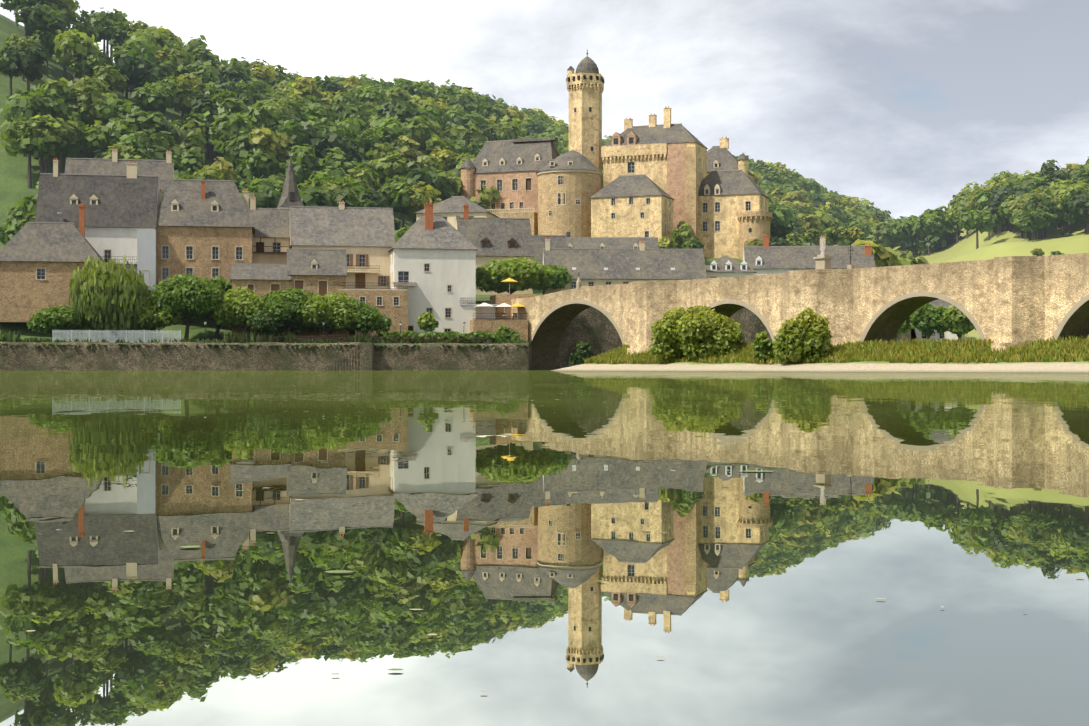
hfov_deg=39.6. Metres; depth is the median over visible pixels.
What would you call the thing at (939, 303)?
house
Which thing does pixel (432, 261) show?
tall white house
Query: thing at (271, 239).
house loggia
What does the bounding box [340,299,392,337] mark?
bank tree
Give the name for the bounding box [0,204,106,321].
house
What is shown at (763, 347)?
bush
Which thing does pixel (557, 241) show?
house
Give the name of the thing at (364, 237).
cream house
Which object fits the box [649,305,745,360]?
willow bush
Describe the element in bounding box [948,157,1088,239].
trees
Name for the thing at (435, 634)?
floating river debris
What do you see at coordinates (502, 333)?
ivy bush
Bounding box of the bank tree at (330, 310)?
[287,291,361,339]
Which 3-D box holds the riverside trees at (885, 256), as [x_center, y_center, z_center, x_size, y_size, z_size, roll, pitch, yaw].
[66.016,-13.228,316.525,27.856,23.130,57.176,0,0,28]
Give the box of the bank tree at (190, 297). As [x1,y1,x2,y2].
[145,273,222,339]
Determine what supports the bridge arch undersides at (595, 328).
on the village ground at (196, 329)
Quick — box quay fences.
[52,330,488,342]
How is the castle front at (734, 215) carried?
on the village ground at (196, 329)
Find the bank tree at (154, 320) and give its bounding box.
[136,299,181,334]
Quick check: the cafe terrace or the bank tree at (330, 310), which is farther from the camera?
the cafe terrace
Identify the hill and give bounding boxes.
[0,0,963,255]
[908,221,1088,340]
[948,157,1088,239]
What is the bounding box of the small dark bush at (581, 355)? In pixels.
[568,340,595,366]
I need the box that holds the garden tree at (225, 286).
[208,275,231,338]
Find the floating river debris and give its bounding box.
[27,404,1082,691]
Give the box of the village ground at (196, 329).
[0,237,815,342]
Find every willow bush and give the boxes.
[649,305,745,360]
[772,307,833,363]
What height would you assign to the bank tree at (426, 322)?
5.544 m
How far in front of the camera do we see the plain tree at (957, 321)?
243.31 m
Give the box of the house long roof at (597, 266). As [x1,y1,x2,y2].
[543,237,706,293]
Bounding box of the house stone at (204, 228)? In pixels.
[148,179,254,323]
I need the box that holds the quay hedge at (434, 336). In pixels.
[375,330,498,343]
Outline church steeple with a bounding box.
[277,148,303,207]
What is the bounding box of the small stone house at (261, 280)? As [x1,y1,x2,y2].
[230,263,290,335]
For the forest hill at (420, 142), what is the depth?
351.61 m
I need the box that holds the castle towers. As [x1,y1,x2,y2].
[536,50,603,236]
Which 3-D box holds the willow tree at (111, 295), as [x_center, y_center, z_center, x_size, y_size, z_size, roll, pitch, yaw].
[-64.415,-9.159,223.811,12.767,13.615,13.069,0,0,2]
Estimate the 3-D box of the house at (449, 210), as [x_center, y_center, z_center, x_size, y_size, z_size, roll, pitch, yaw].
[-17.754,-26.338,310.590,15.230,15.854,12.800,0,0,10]
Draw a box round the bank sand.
[551,341,1088,372]
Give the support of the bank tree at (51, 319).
on the village ground at (196, 329)
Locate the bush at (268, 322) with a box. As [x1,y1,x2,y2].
[246,309,285,337]
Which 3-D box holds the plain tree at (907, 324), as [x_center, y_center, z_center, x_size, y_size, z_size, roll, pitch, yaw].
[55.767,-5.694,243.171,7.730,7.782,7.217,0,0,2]
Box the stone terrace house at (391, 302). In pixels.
[339,282,407,339]
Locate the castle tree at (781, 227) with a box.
[770,216,793,239]
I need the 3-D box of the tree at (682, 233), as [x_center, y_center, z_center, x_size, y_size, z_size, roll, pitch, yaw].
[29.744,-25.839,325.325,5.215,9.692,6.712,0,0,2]
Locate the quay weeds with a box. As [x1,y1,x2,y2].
[0,330,529,349]
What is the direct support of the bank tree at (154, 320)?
on the village ground at (196, 329)
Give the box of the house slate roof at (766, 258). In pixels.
[743,234,874,274]
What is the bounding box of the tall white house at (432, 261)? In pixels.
[388,202,497,333]
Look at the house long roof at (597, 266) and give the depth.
265.88 m
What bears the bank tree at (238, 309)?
on the village ground at (196, 329)
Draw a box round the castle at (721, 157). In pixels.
[707,137,754,181]
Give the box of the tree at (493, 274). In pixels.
[476,257,555,293]
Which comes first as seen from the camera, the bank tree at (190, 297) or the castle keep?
the bank tree at (190, 297)
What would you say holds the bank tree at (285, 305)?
on the village ground at (196, 329)
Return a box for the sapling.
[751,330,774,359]
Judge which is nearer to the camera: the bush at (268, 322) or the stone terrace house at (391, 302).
the bush at (268, 322)
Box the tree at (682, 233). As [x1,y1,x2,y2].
[671,220,691,248]
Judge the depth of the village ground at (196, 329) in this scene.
234.07 m
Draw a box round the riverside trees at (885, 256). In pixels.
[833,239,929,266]
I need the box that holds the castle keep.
[601,106,707,237]
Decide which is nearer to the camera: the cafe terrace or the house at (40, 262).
the house at (40, 262)
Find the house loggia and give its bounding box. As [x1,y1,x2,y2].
[248,195,290,263]
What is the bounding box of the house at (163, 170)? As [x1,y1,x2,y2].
[65,147,173,196]
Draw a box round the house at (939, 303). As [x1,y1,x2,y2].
[915,299,957,341]
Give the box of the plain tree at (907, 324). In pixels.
[894,312,914,341]
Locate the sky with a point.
(899, 106)
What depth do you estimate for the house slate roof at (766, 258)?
284.19 m
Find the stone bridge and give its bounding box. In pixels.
[477,240,1088,369]
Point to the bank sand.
(999, 366)
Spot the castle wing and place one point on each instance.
(508, 169)
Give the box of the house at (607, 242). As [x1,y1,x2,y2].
[566,237,658,248]
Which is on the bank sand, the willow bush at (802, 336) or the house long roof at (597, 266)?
the willow bush at (802, 336)
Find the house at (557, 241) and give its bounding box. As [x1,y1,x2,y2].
[532,235,567,264]
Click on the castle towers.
(569, 183)
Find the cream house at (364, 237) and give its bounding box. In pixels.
[290,200,395,288]
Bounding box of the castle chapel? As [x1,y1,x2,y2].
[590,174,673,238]
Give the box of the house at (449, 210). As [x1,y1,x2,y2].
[415,196,499,227]
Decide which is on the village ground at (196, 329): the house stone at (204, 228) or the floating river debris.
the house stone at (204, 228)
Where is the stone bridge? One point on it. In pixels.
(1005, 302)
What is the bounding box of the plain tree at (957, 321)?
[938,305,975,338]
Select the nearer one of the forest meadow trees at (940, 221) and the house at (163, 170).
the house at (163, 170)
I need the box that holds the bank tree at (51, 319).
[26,305,86,337]
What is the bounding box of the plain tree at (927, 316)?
[913,303,947,339]
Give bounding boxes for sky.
[0,0,1088,218]
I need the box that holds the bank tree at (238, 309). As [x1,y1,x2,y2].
[212,286,266,340]
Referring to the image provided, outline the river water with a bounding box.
[0,370,1088,725]
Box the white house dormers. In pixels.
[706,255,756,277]
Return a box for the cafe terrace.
[470,278,534,341]
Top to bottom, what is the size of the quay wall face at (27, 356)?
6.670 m
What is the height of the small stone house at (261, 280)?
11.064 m
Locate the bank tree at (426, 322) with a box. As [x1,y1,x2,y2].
[417,312,438,331]
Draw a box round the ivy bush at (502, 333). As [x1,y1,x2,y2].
[495,325,520,341]
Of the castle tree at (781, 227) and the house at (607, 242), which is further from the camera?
the castle tree at (781, 227)
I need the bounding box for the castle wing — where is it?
[460,137,559,234]
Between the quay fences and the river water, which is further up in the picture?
the quay fences
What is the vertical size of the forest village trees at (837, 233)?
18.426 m
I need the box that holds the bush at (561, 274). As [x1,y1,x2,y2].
[529,264,572,294]
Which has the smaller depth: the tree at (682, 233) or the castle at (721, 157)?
the tree at (682, 233)
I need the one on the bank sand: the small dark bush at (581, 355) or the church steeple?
the small dark bush at (581, 355)
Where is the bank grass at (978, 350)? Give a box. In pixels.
[584,335,1088,363]
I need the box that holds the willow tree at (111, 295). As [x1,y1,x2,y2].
[69,255,150,340]
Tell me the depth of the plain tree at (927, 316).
246.31 m
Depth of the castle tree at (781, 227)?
340.58 m
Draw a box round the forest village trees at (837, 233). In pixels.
[11,211,863,248]
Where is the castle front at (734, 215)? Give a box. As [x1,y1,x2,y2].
[698,170,771,259]
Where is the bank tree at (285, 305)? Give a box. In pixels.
[259,288,312,333]
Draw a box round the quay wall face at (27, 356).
[0,342,528,370]
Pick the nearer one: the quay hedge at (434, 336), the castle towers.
the quay hedge at (434, 336)
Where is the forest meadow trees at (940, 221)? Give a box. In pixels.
[872,194,1064,256]
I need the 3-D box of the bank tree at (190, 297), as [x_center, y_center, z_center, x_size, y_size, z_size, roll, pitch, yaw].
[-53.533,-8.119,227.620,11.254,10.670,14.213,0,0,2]
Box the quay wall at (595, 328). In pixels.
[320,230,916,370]
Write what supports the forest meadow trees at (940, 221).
on the meadow hill at (1004, 243)
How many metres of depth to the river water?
4.64 m

